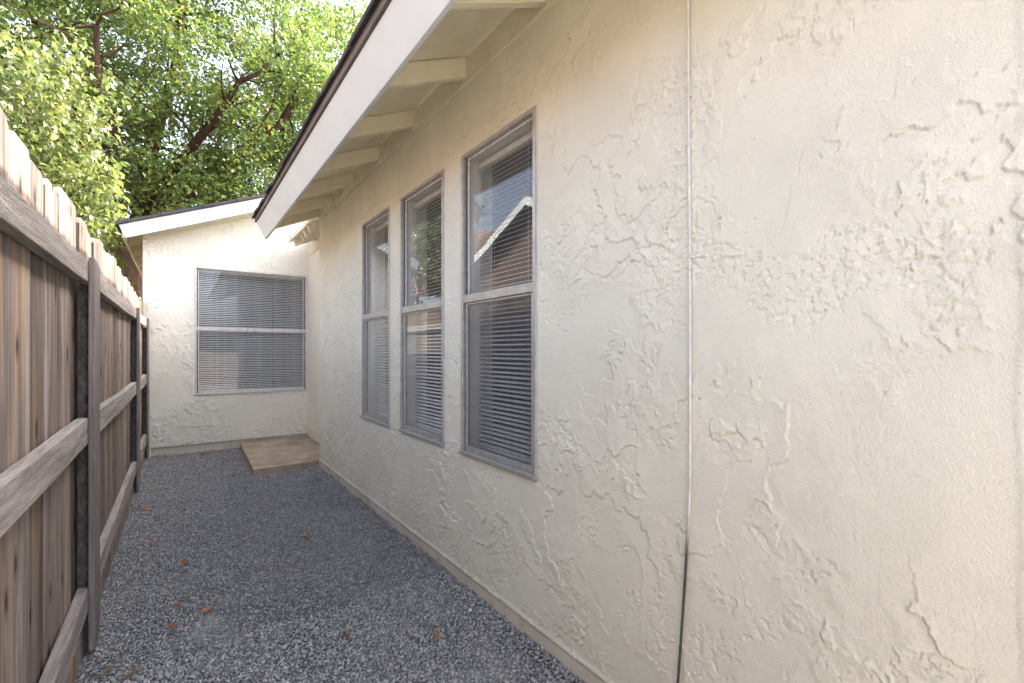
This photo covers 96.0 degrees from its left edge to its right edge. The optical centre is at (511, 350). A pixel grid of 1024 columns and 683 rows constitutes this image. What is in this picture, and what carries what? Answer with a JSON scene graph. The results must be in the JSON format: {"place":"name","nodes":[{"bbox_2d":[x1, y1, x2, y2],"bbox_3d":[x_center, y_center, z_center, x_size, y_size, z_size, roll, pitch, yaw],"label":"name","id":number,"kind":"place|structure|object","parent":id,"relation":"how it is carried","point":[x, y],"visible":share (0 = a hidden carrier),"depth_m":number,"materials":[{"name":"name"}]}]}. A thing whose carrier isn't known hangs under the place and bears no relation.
{"place":"outdoors","nodes":[
{"label":"outdoors","id":0,"kind":"place"},
{"bbox_2d":[0,0,370,250],"label":"sky","id":1,"kind":"structure","parent":0,"point":[226,63],"materials":[{"name":"white"}]},
{"bbox_2d":[75,448,584,682],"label":"gravel","id":2,"kind":"structure","parent":0,"point":[177,471],"depth_m":2.42,"materials":[{"name":"grey gravel"}]},
{"bbox_2d":[99,664,115,678],"bbox_3d":[-1.601,1.266,1.822,0.017,0.015,0.072,0,0,-3],"label":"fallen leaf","id":3,"kind":"object","parent":2,"relation":"on","point":[104,672],"visible":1,"depth_m":1.81,"materials":[{"name":"brown plant"}]},
{"bbox_2d":[121,666,142,680],"bbox_3d":[-1.494,1.266,1.812,0.017,0.015,0.072,0,0,20],"label":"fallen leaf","id":4,"kind":"object","parent":2,"relation":"on","point":[128,674],"visible":1,"depth_m":1.80,"materials":[{"name":"brown plant"}]},
{"bbox_2d":[240,436,319,475],"bbox_3d":[-2.804,1.278,5.687,0.873,0.110,1.672,0,0,-36],"label":"concrete step","id":5,"kind":"object","parent":2,"relation":"on","point":[276,455],"visible":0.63,"depth_m":5.43,"materials":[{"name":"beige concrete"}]},
{"bbox_2d":[433,630,437,638],"bbox_3d":[-0.339,1.264,2.056,0.021,0.008,0.051,16,7,-26],"label":"fallen leaf","id":6,"kind":"object","parent":2,"relation":"on","point":[435,633],"visible":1,"depth_m":2.06,"materials":[{"name":"orange plant"}]},
{"label":"ground","id":7,"kind":"structure","parent":0,"visible":0},
{"bbox_2d":[0,23,138,290],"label":"overhanging tree","id":8,"kind":"object","parent":7,"relation":"on","point":[88,199],"visible":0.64,"depth_m":5.45,"materials":[{"name":"green plant"}]},
{"bbox_2d":[0,108,148,682],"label":"fence","id":9,"kind":"object","parent":7,"relation":"on","point":[74,393],"visible":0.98,"depth_m":1.61,"materials":[{"name":"brown wood"}]},
{"bbox_2d":[1,0,212,253],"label":"broadleaf tree","id":10,"kind":"object","parent":7,"relation":"on","point":[121,133],"visible":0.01,"depth_m":13.15,"materials":[{"name":"green plant"}]},
{"bbox_2d":[0,0,369,300],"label":"broadleaf tree","id":11,"kind":"object","parent":7,"relation":"on","point":[155,183],"visible":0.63,"depth_m":10.07,"materials":[{"name":"green plant"}]},
{"bbox_2d":[228,0,367,175],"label":"broadleaf tree","id":12,"kind":"object","parent":7,"relation":"on","point":[352,22],"visible":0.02,"depth_m":15.18,"materials":[{"name":"green plant"}]},
{"bbox_2d":[114,0,1023,682],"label":"house","id":13,"kind":"structure","parent":7,"relation":"on","point":[856,504],"depth_m":1.43,"materials":[{"name":"beige paint"}]},
{"bbox_2d":[144,216,251,239],"bbox_3d":[-3.802,-1.647,5.990,1.542,0.627,0.009,0,0,-36],"label":"gable cable","id":14,"kind":"object","parent":13,"relation":"attached to","point":[198,227],"visible":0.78,"depth_m":5.86,"materials":[{"name":"beige paint"}]},
{"bbox_2d":[199,272,301,389],"bbox_3d":[-4.622,-0.142,7.499,1.800,2.450,2.930,0,0,-36],"label":"interior room","id":15,"kind":"object","parent":13,"relation":"attached to","point":[203,276],"visible":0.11,"depth_m":8.65,"materials":[{"name":"grey"}]},
{"bbox_2d":[194,266,306,394],"bbox_3d":[-3.543,-0.254,6.316,1.358,1.670,0.228,0,0,-36],"label":"window","id":16,"kind":"structure","parent":13,"relation":"in","point":[212,329],"depth_m":6.20,"materials":[{"name":"metal"}]},
{"bbox_2d":[199,269,302,390],"bbox_3d":[-3.533,-0.256,6.306,1.276,1.590,0.036,0,0,-36],"label":"window blind","id":17,"kind":"object","parent":13,"relation":"attached to","point":[235,307],"depth_m":6.27,"materials":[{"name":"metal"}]},
{"bbox_2d":[360,206,389,426],"bbox_3d":[-1.018,-0.254,3.719,0.210,1.670,0.660,0,0,-36],"label":"window","id":18,"kind":"structure","parent":13,"relation":"in","point":[369,250],"depth_m":3.94,"materials":[{"name":"metal"}]},
{"bbox_2d":[374,221,387,417],"bbox_3d":[-1.004,-0.256,3.733,0.036,1.590,0.578,0,0,-36],"label":"window blind","id":19,"kind":"object","parent":13,"relation":"attached to","point":[381,227],"depth_m":3.84,"materials":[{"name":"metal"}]},
{"bbox_2d":[398,169,443,446],"bbox_3d":[-0.522,-0.254,3.033,0.210,1.670,0.684,0,0,-36],"label":"window","id":20,"kind":"structure","parent":13,"relation":"in","point":[409,310],"depth_m":3.24,"materials":[{"name":"metal"}]},
{"bbox_2d":[415,188,440,434],"bbox_3d":[-0.507,-0.256,3.047,0.036,1.590,0.602,0,0,-36],"label":"window blind","id":21,"kind":"object","parent":13,"relation":"attached to","point":[429,198],"depth_m":3.13,"materials":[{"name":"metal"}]},
{"bbox_2d":[318,0,555,240],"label":"eave cable","id":22,"kind":"object","parent":13,"relation":"attached to","point":[513,38],"visible":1,"depth_m":2.50,"materials":[{"name":"beige paint"}]},
{"bbox_2d":[385,167,492,444],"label":"interior wall","id":23,"kind":"structure","parent":13,"relation":"attached to","point":[492,302],"depth_m":2.66,"materials":[{"name":"grey paint"}]},
{"bbox_2d":[386,144,531,455],"bbox_3d":[0.856,-0.142,3.952,3.080,2.450,5.100,0,0,-36],"label":"interior room","id":24,"kind":"object","parent":13,"relation":"attached to","point":[505,259],"depth_m":5.75,"materials":[{"name":"grey"}]},
{"bbox_2d":[459,106,536,480],"bbox_3d":[-0.015,-0.254,2.333,0.210,1.670,0.686,0,0,-36],"label":"window","id":25,"kind":"structure","parent":13,"relation":"in","point":[472,226],"depth_m":2.53,"materials":[{"name":"metal"}]},
{"bbox_2d":[478,131,531,462],"bbox_3d":[-0.001,-0.256,2.347,0.036,1.590,0.604,0,0,-36],"label":"window blind","id":26,"kind":"object","parent":13,"relation":"attached to","point":[509,150],"depth_m":2.39,"materials":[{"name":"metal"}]},
{"bbox_2d":[676,0,693,682],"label":"wall cable","id":27,"kind":"object","parent":13,"relation":"attached to","point":[689,95],"depth_m":1.40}
]}

